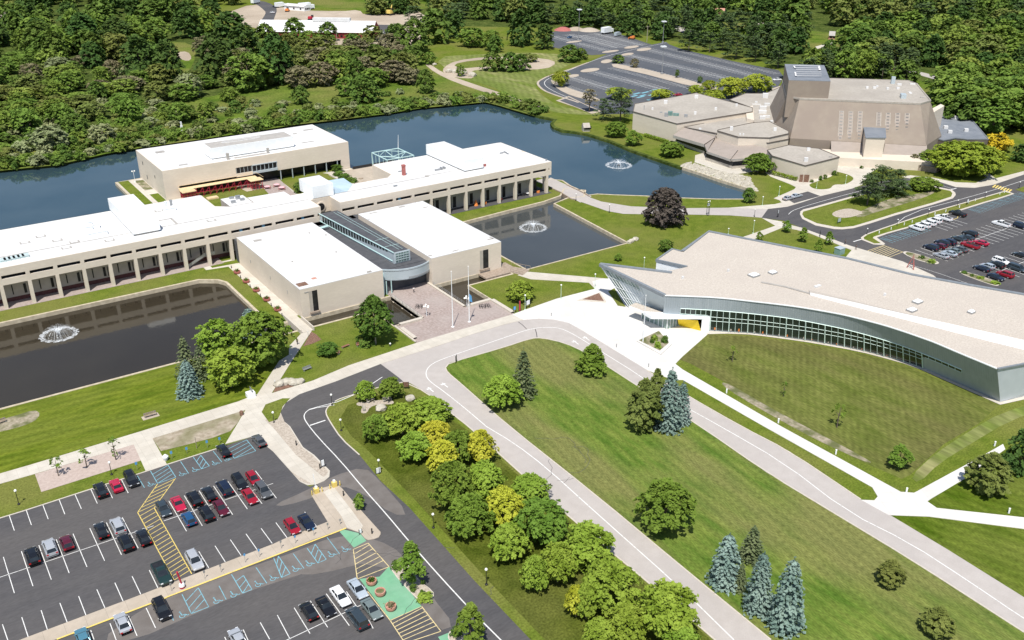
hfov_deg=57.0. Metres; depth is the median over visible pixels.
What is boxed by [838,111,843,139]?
window
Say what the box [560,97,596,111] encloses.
service bay
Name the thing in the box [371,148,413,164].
space frame
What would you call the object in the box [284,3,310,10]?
site office
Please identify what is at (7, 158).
shrub
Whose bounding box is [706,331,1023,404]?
lawn plinth
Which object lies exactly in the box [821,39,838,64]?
broadleaf tree
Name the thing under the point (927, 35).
broadleaf tree
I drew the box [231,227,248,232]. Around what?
clerestory window
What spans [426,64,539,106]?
dirt track
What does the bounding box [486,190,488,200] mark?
window
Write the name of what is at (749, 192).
young tree
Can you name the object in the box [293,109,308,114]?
shrub
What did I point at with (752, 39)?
pine tree
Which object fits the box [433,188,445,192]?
clerestory window
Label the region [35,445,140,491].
brick strip
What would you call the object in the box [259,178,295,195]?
courtyard brick
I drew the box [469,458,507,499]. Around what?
maple tree
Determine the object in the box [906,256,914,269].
sculpture
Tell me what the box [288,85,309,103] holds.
broadleaf tree
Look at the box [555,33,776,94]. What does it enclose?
lot markings
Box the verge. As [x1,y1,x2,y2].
[905,78,934,104]
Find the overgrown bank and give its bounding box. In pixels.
[0,101,681,171]
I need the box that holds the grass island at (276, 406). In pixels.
[262,398,289,421]
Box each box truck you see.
[274,2,285,7]
[298,2,314,8]
[601,26,613,33]
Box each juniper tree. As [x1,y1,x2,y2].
[623,377,665,434]
[643,368,664,422]
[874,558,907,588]
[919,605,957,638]
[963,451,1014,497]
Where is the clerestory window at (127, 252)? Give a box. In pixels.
[110,251,130,256]
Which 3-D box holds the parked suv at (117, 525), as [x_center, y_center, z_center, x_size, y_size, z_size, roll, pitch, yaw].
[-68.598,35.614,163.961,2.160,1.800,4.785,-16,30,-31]
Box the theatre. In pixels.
[632,64,988,181]
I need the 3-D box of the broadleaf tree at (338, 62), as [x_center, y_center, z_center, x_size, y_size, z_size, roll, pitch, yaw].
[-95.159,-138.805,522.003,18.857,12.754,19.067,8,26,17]
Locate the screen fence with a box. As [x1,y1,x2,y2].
[918,165,941,172]
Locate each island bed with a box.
[906,252,928,261]
[963,273,994,284]
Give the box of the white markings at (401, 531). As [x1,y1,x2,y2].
[1,45,1023,639]
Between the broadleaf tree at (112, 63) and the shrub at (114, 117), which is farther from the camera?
the broadleaf tree at (112, 63)
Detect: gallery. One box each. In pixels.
[236,222,383,317]
[358,201,500,284]
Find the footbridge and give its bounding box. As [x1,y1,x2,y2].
[283,314,313,333]
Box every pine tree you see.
[581,89,598,111]
[592,98,614,119]
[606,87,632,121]
[678,28,700,50]
[701,32,717,51]
[711,30,732,50]
[721,32,746,58]
[744,35,764,61]
[744,35,766,55]
[745,21,762,43]
[760,33,773,55]
[764,40,788,67]
[803,57,820,64]
[815,47,829,64]
[819,53,840,76]
[849,175,884,204]
[861,164,902,197]
[869,45,880,59]
[872,51,896,78]
[878,42,894,56]
[879,45,895,71]
[883,180,914,196]
[886,169,911,190]
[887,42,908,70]
[893,48,919,74]
[897,46,921,72]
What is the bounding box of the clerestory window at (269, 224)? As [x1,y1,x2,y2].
[254,223,270,228]
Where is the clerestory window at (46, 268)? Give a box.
[30,266,52,272]
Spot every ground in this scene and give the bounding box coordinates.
[0,0,1023,639]
[231,5,424,51]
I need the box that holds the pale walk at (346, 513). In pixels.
[324,487,362,531]
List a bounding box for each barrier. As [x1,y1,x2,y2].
[311,475,322,494]
[329,479,340,488]
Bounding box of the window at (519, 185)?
[518,183,520,193]
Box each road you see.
[255,1,276,19]
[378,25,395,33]
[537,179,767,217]
[762,175,1023,292]
[909,71,934,77]
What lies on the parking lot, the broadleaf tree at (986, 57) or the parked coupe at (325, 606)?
the parked coupe at (325, 606)
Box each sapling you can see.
[49,456,62,475]
[78,448,90,467]
[107,436,119,459]
[727,346,738,361]
[831,403,847,427]
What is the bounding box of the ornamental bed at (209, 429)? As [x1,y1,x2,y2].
[153,411,243,450]
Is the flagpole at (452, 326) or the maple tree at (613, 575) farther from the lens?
the flagpole at (452, 326)
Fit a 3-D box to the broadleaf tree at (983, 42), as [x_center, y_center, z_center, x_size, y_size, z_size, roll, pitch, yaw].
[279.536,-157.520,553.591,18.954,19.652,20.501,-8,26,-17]
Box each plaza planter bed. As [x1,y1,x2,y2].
[584,293,603,300]
[639,331,668,349]
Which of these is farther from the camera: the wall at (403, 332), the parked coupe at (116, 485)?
the wall at (403, 332)
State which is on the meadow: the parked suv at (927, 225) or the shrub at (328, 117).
the shrub at (328, 117)
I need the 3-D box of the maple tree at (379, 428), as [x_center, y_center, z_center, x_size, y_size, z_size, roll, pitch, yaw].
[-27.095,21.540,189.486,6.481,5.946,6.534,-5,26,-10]
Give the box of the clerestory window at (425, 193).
[414,192,427,196]
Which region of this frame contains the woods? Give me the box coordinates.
[0,0,1023,46]
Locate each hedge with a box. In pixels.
[644,133,668,141]
[771,171,796,180]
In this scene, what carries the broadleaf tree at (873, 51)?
on the forest floor at (820, 22)
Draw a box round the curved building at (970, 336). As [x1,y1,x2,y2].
[599,230,1023,401]
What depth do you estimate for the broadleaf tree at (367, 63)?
532.96 m
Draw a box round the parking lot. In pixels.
[0,364,529,639]
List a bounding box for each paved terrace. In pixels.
[385,282,471,323]
[397,301,513,342]
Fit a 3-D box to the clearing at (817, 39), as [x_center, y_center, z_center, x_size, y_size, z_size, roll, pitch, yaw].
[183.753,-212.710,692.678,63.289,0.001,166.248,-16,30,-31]
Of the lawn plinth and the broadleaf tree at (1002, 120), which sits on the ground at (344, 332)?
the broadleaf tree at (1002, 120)
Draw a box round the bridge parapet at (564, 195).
[550,184,589,199]
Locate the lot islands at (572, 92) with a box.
[537,40,779,113]
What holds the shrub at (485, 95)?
on the overgrown bank
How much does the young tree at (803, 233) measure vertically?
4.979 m
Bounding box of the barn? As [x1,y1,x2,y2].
[258,17,379,38]
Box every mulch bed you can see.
[274,385,292,391]
[304,332,320,345]
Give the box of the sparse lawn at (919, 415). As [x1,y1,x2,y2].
[680,334,997,478]
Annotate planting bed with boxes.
[393,567,431,596]
[449,631,466,639]
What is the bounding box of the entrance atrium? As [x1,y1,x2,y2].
[234,210,429,294]
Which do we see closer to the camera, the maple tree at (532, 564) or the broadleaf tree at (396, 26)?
the maple tree at (532, 564)
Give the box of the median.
[21,486,380,639]
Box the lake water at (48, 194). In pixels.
[0,103,748,229]
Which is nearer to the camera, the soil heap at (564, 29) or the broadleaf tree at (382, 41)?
the broadleaf tree at (382, 41)
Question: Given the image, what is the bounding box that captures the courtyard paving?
[117,168,350,202]
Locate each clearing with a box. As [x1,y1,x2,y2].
[168,42,194,71]
[177,51,190,60]
[299,0,427,12]
[707,22,840,49]
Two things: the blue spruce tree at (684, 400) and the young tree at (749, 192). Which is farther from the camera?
the young tree at (749, 192)
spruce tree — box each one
[173,335,196,378]
[174,359,204,401]
[192,345,211,382]
[242,307,258,338]
[512,347,537,399]
[653,367,683,435]
[674,381,691,427]
[704,532,740,596]
[732,565,747,594]
[736,525,766,567]
[741,552,773,621]
[761,556,806,639]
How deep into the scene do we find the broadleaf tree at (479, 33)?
621.87 m
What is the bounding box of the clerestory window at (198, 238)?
[185,236,203,242]
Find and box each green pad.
[340,530,365,546]
[360,567,420,619]
[438,633,448,639]
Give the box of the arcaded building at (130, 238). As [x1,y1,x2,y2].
[0,141,551,310]
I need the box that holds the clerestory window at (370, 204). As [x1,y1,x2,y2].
[358,203,372,207]
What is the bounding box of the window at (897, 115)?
[895,113,899,129]
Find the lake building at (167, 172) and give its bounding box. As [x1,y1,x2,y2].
[136,124,349,199]
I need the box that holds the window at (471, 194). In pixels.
[470,193,472,203]
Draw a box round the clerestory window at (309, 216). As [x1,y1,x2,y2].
[297,215,312,219]
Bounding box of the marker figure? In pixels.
[176,571,184,588]
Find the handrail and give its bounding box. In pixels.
[388,281,463,314]
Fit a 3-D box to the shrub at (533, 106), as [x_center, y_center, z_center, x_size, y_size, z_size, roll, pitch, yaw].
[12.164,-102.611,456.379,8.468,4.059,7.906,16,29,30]
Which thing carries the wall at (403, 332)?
on the paved terrace at (422, 330)
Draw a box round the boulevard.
[381,319,1023,639]
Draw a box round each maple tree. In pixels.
[351,294,393,343]
[353,380,375,399]
[362,414,390,440]
[377,376,404,397]
[381,402,421,435]
[395,431,431,460]
[411,395,452,425]
[418,420,450,445]
[425,439,458,470]
[428,459,476,507]
[441,429,473,461]
[443,492,496,537]
[466,429,499,461]
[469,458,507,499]
[481,373,524,407]
[482,484,524,524]
[487,521,532,561]
[505,279,535,300]
[510,472,551,505]
[513,496,568,544]
[518,554,548,591]
[538,541,577,583]
[563,519,615,570]
[563,584,587,616]
[572,581,599,618]
[581,555,642,618]
[581,616,618,639]
[605,603,647,639]
[632,577,700,639]
[633,477,696,533]
[659,626,700,639]
[742,152,776,172]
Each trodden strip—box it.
[722,382,870,462]
[913,406,1023,481]
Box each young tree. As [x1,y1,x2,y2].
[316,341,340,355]
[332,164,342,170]
[353,493,364,509]
[396,540,425,583]
[453,601,484,639]
[614,253,622,260]
[624,130,643,144]
[658,239,673,250]
[742,187,757,201]
[756,231,763,239]
[782,220,791,231]
[797,227,807,241]
[814,239,822,251]
[825,231,834,244]
[887,443,914,468]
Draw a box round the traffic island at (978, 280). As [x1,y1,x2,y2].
[960,271,997,285]
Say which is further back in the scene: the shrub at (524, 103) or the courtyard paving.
the shrub at (524, 103)
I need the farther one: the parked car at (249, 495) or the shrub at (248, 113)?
the shrub at (248, 113)
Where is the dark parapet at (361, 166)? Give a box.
[353,160,393,168]
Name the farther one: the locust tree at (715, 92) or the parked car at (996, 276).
the locust tree at (715, 92)
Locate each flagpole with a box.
[451,271,453,327]
[468,266,471,321]
[642,299,645,341]
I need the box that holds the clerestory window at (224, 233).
[208,232,226,237]
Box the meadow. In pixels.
[0,25,533,170]
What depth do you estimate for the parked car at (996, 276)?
265.28 m
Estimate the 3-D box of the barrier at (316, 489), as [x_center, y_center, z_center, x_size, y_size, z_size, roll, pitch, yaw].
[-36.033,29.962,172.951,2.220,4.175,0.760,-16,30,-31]
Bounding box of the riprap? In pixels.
[680,162,758,190]
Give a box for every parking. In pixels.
[539,42,782,113]
[550,31,650,54]
[789,191,818,202]
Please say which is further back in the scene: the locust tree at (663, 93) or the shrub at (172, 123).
the locust tree at (663, 93)
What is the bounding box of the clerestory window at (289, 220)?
[275,219,291,223]
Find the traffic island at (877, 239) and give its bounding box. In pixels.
[861,191,1013,244]
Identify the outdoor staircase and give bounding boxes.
[188,251,214,266]
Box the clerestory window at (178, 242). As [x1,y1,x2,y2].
[161,241,179,246]
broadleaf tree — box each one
[0,24,9,45]
[0,51,29,60]
[0,58,18,74]
[0,67,10,83]
[0,84,13,100]
[0,100,13,110]
[0,110,18,135]
[0,115,18,134]
[5,108,42,135]
[6,87,42,101]
[6,98,38,110]
[7,74,28,90]
[8,92,31,108]
[9,57,26,68]
[9,101,32,122]
[10,28,30,51]
[10,54,33,63]
[14,73,44,90]
[15,106,34,126]
[19,19,53,54]
[19,57,39,70]
[19,63,42,80]
[20,62,47,72]
[23,126,69,148]
[24,48,39,61]
[25,34,58,54]
[26,84,53,97]
[33,94,70,112]
[34,48,64,63]
[37,98,71,115]
[38,28,77,52]
[38,30,70,60]
[39,78,60,92]
[41,56,70,69]
[42,66,60,79]
[42,82,67,99]
[44,102,74,124]
[50,63,82,78]
[51,24,68,44]
[52,72,83,92]
[53,50,68,60]
[58,69,86,87]
[58,113,90,135]
[62,91,96,103]
[63,61,85,75]
[64,11,101,47]
[68,94,96,108]
[69,29,95,53]
[72,54,95,65]
[76,102,109,120]
[77,31,110,60]
[78,41,106,68]
[86,80,110,89]
[87,81,109,99]
[87,123,117,143]
[90,66,115,81]
[94,82,120,96]
[97,16,135,51]
[100,32,123,57]
[101,33,134,59]
[102,59,121,78]
[106,92,143,108]
[107,78,138,93]
[112,75,144,90]
[112,98,143,120]
[116,62,141,78]
[117,34,162,80]
[126,27,154,41]
[127,70,152,85]
[135,40,168,62]
[141,80,170,99]
[145,63,175,82]
[151,38,185,81]
[165,101,193,121]
[166,83,200,100]
[173,73,204,96]
[178,70,202,81]
[189,74,220,88]
[191,35,215,53]
[192,318,235,356]
[193,32,241,78]
[194,102,216,122]
[203,345,256,390]
[217,70,243,86]
[218,59,244,79]
[218,87,240,101]
[222,52,273,90]
[226,23,261,61]
[227,310,296,366]
[229,42,252,52]
[229,49,245,69]
[230,47,251,67]
[234,74,266,92]
[245,62,279,85]
[250,22,275,57]
[257,32,301,84]
[261,59,291,75]
[263,48,288,59]
[280,33,298,51]
[281,53,305,75]
[284,65,316,86]
[288,38,313,52]
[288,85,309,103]
[292,45,311,66]
[298,30,320,48]
[303,47,327,62]
[303,61,326,74]
[307,62,339,85]
[308,36,337,50]
[318,49,340,62]
[324,49,350,75]
[326,57,355,79]
[327,45,340,57]
[330,45,364,57]
[333,76,354,95]
[337,38,368,51]
[340,57,364,83]
[342,33,360,46]
[343,49,369,65]
[344,74,382,101]
[357,56,375,74]
[359,67,388,86]
[360,36,376,49]
[364,46,394,68]
[367,43,383,62]
[375,33,400,51]
[377,60,409,80]
[380,49,405,67]
[387,23,410,45]
[389,44,406,50]
[389,51,420,73]
[393,67,418,83]
[397,18,432,51]
[402,45,424,65]
[415,69,436,93]
[422,51,437,63]
[455,27,485,46]
[456,65,466,75]
[477,51,501,71]
[483,29,502,47]
[487,34,503,51]
[500,51,522,71]
[512,53,531,70]
[522,53,538,61]
[532,23,554,48]
[557,44,582,62]
[578,48,587,59]
[604,121,628,136]
[611,54,623,63]
[629,58,638,67]
[659,141,684,156]
[764,30,791,58]
[767,26,794,50]
[787,27,809,52]
[798,47,827,66]
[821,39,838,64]
[832,47,857,70]
[832,49,860,78]
[835,23,874,47]
[841,26,876,48]
[844,22,870,36]
[851,46,861,53]
[853,51,878,77]
[854,42,880,51]
[854,48,877,71]
[864,36,898,57]
[869,20,891,39]
[872,53,893,75]
[877,30,896,42]
[888,21,912,48]
[892,59,921,81]
[894,29,925,42]
[894,32,927,59]
[895,34,924,62]
[907,176,942,190]
[908,18,933,34]
[917,33,950,67]
[918,149,949,160]
[919,31,946,55]
[922,63,977,89]
[927,73,974,98]
[928,74,969,98]
[930,86,979,111]
[931,85,980,115]
[933,17,959,32]
[939,24,976,50]
[941,31,966,56]
[941,41,977,61]
[943,92,991,129]
[944,83,979,104]
[949,46,985,64]
[950,55,984,71]
[950,61,983,76]
[952,33,1000,55]
[953,87,1013,115]
[960,19,985,33]
[970,80,987,85]
[971,34,1006,53]
[971,77,999,87]
[973,83,1003,97]
[973,96,1023,132]
[976,32,1002,53]
[976,51,1000,69]
[977,27,1007,43]
[978,67,998,84]
[985,57,1020,80]
[986,66,1022,86]
[989,25,1022,52]
[990,76,1011,87]
[990,87,1023,127]
[991,76,1022,95]
[992,53,1013,67]
[1002,427,1023,477]
[1003,34,1023,56]
[1003,75,1023,100]
[1008,17,1023,44]
[1010,144,1023,161]
[1011,69,1023,78]
[1012,45,1023,61]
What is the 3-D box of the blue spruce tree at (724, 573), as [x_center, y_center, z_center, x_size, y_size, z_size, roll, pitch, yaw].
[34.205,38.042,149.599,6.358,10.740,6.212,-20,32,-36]
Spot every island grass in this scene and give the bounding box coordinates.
[802,186,951,226]
[864,192,1010,242]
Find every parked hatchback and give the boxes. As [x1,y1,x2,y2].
[59,534,74,551]
[181,511,196,527]
[245,470,259,485]
[283,516,300,535]
[298,601,318,622]
[934,243,946,249]
[979,262,995,269]
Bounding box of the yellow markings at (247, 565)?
[57,185,1011,639]
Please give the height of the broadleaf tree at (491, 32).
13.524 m
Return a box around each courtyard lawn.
[118,181,151,204]
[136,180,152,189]
[149,193,165,201]
[200,183,267,205]
[280,173,333,193]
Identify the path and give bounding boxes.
[134,438,166,470]
[258,331,310,393]
[518,272,602,286]
[744,218,799,238]
[798,227,934,276]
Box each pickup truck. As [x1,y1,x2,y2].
[150,560,172,586]
[934,214,952,221]
[949,209,966,216]
[960,241,980,249]
[991,220,1010,227]
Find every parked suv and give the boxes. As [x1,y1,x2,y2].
[24,546,40,566]
[41,538,58,557]
[93,482,108,498]
[109,517,126,535]
[117,533,134,553]
[123,468,139,487]
[151,595,171,621]
[184,548,203,571]
[186,490,203,507]
[197,504,215,522]
[230,471,248,490]
[254,479,272,499]
[909,224,924,231]
[915,221,931,228]
[921,219,936,226]
[923,243,939,250]
[927,217,942,223]
[934,239,950,246]
[946,238,956,245]
[961,230,978,236]
[987,260,1005,268]
[992,255,1009,264]
[996,270,1014,278]
[1013,221,1023,229]
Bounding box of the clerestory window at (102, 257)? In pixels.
[84,256,105,261]
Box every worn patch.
[107,536,347,639]
[277,469,404,514]
[302,538,450,629]
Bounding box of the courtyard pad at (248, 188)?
[236,184,262,190]
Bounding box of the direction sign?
[403,382,408,388]
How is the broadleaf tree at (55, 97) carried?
on the forest floor at (205, 92)
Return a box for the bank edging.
[0,167,746,409]
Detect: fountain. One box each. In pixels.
[39,323,77,341]
[520,221,545,232]
[605,160,630,168]
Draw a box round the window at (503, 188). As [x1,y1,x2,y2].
[502,186,504,196]
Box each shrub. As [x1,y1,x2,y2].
[0,133,21,144]
[0,142,10,147]
[0,147,20,157]
[0,162,11,169]
[3,154,20,166]
[6,129,21,138]
[6,156,22,170]
[11,140,34,152]
[15,154,29,166]
[22,131,36,141]
[25,154,49,168]
[34,111,46,123]
[34,145,55,155]
[40,153,51,163]
[41,118,60,127]
[49,157,65,165]
[51,154,66,160]
[52,150,68,154]
[53,143,68,150]
[59,148,74,159]
[67,135,78,145]
[68,129,86,139]
[69,143,81,151]
[72,150,86,160]
[76,138,95,150]
[83,147,99,155]
[94,146,104,153]
[95,113,107,124]
[96,98,108,107]
[97,119,111,126]
[100,142,111,148]
[103,144,113,151]
[104,101,119,112]
[105,124,123,133]
[105,137,116,143]
[110,126,122,136]
[110,142,126,152]
[111,113,126,120]
[113,116,133,126]
[115,132,123,140]
[116,133,130,140]
[121,126,136,133]
[123,141,134,151]
[128,138,141,146]
[129,131,147,140]
[132,105,146,112]
[133,139,150,148]
[135,120,152,130]
[136,99,143,106]
[136,125,147,131]
[141,106,158,117]
[143,116,159,124]
[143,130,152,138]
[144,98,164,105]
[144,138,158,144]
[147,131,166,137]
[148,125,166,131]
[149,133,159,139]
[152,136,166,145]
[153,111,167,120]
[154,102,170,108]
[156,120,167,125]
[159,107,172,114]
[160,129,173,134]
[160,133,171,141]
[165,120,179,128]
[165,132,177,141]
[176,126,189,136]
[180,132,189,139]
[186,128,198,137]
[187,111,198,118]
[191,119,207,126]
[191,121,202,128]
[194,129,206,138]
[202,116,216,122]
[203,126,214,135]
[209,102,218,110]
[210,124,226,137]
[215,106,228,112]
[220,122,232,132]
[223,110,233,116]
[225,100,240,107]
[228,106,240,112]
[228,118,246,124]
[229,125,242,134]
[234,95,247,103]
[237,123,253,133]
[239,103,250,110]
[243,110,256,117]
[245,115,261,120]
[249,120,264,131]
[250,99,260,106]
[257,119,273,129]
[260,115,272,121]
[267,106,280,111]
[267,109,275,116]
[270,112,286,118]
[270,118,281,126]
[274,100,290,106]
[274,103,285,108]
[277,108,286,113]
[279,115,291,125]
[287,113,296,121]
[291,116,300,124]
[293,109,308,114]
[293,182,301,193]
[297,115,308,121]
[302,103,313,110]
[305,110,314,119]
[311,111,324,122]
[314,103,323,108]
[321,110,336,121]
[324,105,338,109]
[329,96,338,103]
[332,170,346,175]
[335,101,348,106]
[335,111,343,118]
[337,174,351,178]
[340,106,354,117]
[344,177,357,182]
[347,98,362,104]
[349,101,358,108]
[352,107,362,115]
[354,334,374,348]
[357,104,371,109]
[358,107,370,117]
[371,107,382,113]
[379,106,390,114]
[381,91,390,95]
[383,104,397,111]
[388,97,400,104]
[390,559,399,570]
[396,88,404,93]
[397,101,411,111]
[407,96,418,106]
[409,583,417,591]
[416,99,429,107]
[416,591,432,603]
[429,91,442,100]
[436,94,446,103]
[436,97,451,105]
[449,95,459,105]
[449,625,462,638]
[460,92,471,96]
[463,95,476,104]
[476,95,487,102]
[479,92,488,100]
[488,95,500,103]
[498,93,508,101]
[498,96,508,103]
[508,94,518,102]
[510,101,522,107]
[519,100,530,109]
[527,104,539,109]
[527,107,541,114]
[529,99,540,106]
[539,105,549,112]
[651,334,658,340]
[654,341,661,348]
[661,335,668,342]
[927,258,935,263]
[990,280,1000,284]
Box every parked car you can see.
[74,626,90,639]
[93,521,109,540]
[113,611,131,635]
[135,528,151,546]
[155,499,171,517]
[201,486,217,502]
[212,499,229,516]
[216,443,231,457]
[227,627,245,639]
[241,488,258,504]
[251,434,266,447]
[329,585,351,607]
[346,577,368,600]
[360,597,382,620]
[782,195,794,200]
[791,193,802,198]
[933,252,949,259]
[941,250,957,256]
[945,248,962,254]
[951,235,967,241]
[952,246,968,252]
[958,234,974,240]
[972,265,990,272]
[973,239,988,246]
[986,272,1004,281]
[1011,252,1023,258]
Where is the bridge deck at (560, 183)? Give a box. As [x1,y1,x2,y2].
[548,178,590,201]
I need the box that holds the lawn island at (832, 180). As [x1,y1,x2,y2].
[810,172,852,188]
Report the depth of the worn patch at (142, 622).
150.84 m
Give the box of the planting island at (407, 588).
[391,565,433,599]
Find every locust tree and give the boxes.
[549,71,570,86]
[605,87,634,98]
[649,89,674,98]
[687,85,704,92]
[698,89,726,98]
[701,80,716,90]
[715,77,752,96]
[741,73,775,92]
[926,140,1003,176]
[962,145,1009,172]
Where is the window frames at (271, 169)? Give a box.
[236,160,337,179]
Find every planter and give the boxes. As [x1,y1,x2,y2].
[242,277,249,283]
[252,286,259,291]
[263,296,269,301]
[273,305,280,311]
[366,576,376,586]
[375,587,385,596]
[383,600,395,611]
[576,292,605,302]
[637,330,671,354]
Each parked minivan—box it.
[215,479,233,497]
[345,606,370,631]
[1007,262,1023,272]
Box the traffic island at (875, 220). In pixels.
[800,185,955,228]
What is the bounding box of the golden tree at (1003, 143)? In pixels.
[987,132,1014,150]
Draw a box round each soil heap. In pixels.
[554,27,570,31]
[570,27,582,30]
[580,27,599,31]
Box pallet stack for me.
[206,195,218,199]
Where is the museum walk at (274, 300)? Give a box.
[203,260,297,316]
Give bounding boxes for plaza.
[512,278,1023,528]
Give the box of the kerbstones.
[0,338,1023,639]
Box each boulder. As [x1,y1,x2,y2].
[273,379,283,387]
[283,378,288,385]
[288,378,297,385]
[297,378,304,384]
[376,404,386,411]
[405,394,414,400]
[468,72,476,76]
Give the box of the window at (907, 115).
[904,113,909,127]
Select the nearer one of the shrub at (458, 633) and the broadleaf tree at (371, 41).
the shrub at (458, 633)
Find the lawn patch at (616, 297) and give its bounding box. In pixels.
[608,288,625,306]
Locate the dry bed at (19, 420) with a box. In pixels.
[0,411,38,431]
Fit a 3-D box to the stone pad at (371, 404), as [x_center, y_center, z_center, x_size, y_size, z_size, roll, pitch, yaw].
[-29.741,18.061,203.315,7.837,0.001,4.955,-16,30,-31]
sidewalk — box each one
[0,401,245,483]
[225,315,522,484]
[903,171,1023,187]
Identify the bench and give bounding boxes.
[141,410,159,420]
[302,365,311,371]
[382,396,391,401]
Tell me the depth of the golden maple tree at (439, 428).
184.75 m
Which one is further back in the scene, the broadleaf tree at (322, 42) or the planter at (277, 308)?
the broadleaf tree at (322, 42)
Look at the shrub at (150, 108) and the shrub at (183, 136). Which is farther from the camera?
the shrub at (150, 108)
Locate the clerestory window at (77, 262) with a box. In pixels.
[57,261,79,267]
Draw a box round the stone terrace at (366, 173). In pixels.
[341,166,372,183]
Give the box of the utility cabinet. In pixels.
[834,246,844,254]
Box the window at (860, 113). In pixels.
[857,111,862,138]
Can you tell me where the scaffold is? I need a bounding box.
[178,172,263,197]
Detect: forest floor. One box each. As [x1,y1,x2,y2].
[0,0,250,153]
[415,0,1023,130]
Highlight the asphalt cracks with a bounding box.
[318,322,589,621]
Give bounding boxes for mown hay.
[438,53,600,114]
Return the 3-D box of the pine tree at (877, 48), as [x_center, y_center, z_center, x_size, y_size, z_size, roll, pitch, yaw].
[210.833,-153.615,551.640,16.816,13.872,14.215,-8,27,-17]
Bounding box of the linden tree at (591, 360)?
[574,343,607,376]
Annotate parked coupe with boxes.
[109,478,123,493]
[170,495,186,512]
[297,513,315,530]
[315,595,336,617]
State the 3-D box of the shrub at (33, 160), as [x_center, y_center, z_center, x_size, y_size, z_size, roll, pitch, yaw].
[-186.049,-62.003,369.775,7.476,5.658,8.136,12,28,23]
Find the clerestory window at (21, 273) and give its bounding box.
[1,272,24,278]
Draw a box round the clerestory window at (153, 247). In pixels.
[136,246,155,251]
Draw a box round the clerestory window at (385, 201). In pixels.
[377,199,390,203]
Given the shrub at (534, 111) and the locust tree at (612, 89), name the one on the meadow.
the shrub at (534, 111)
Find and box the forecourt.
[731,166,875,208]
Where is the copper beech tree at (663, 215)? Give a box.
[641,187,688,227]
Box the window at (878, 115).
[876,112,880,125]
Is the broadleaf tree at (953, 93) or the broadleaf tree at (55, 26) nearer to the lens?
the broadleaf tree at (953, 93)
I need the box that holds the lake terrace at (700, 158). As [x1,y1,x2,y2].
[695,152,756,173]
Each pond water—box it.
[0,277,484,407]
[468,197,622,268]
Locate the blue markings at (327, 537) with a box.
[137,89,1021,619]
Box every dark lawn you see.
[0,346,276,472]
[340,391,710,639]
[446,338,1023,639]
[891,515,1023,596]
[928,445,1023,516]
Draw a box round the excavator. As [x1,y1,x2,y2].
[385,4,395,15]
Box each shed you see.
[582,123,590,131]
[828,31,835,39]
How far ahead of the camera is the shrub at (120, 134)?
402.61 m
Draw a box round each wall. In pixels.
[328,173,353,183]
[391,296,423,317]
[394,325,416,341]
[399,317,422,325]
[400,327,416,337]
[427,282,465,306]
[466,298,490,306]
[490,299,514,312]
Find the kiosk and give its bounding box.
[245,386,255,398]
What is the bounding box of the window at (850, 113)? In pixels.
[847,111,852,138]
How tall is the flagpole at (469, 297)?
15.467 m
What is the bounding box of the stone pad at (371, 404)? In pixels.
[357,400,393,412]
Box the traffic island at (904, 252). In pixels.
[903,251,938,263]
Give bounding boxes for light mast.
[660,45,666,73]
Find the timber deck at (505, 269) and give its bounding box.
[478,262,528,279]
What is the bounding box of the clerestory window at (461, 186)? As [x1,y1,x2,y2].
[450,185,462,189]
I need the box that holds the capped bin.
[162,454,167,460]
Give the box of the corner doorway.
[799,175,808,181]
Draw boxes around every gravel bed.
[266,413,327,476]
[292,472,310,483]
[832,209,861,217]
[857,191,934,216]
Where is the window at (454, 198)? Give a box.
[453,196,455,207]
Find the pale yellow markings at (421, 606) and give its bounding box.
[353,245,901,639]
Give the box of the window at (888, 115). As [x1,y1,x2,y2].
[885,113,890,129]

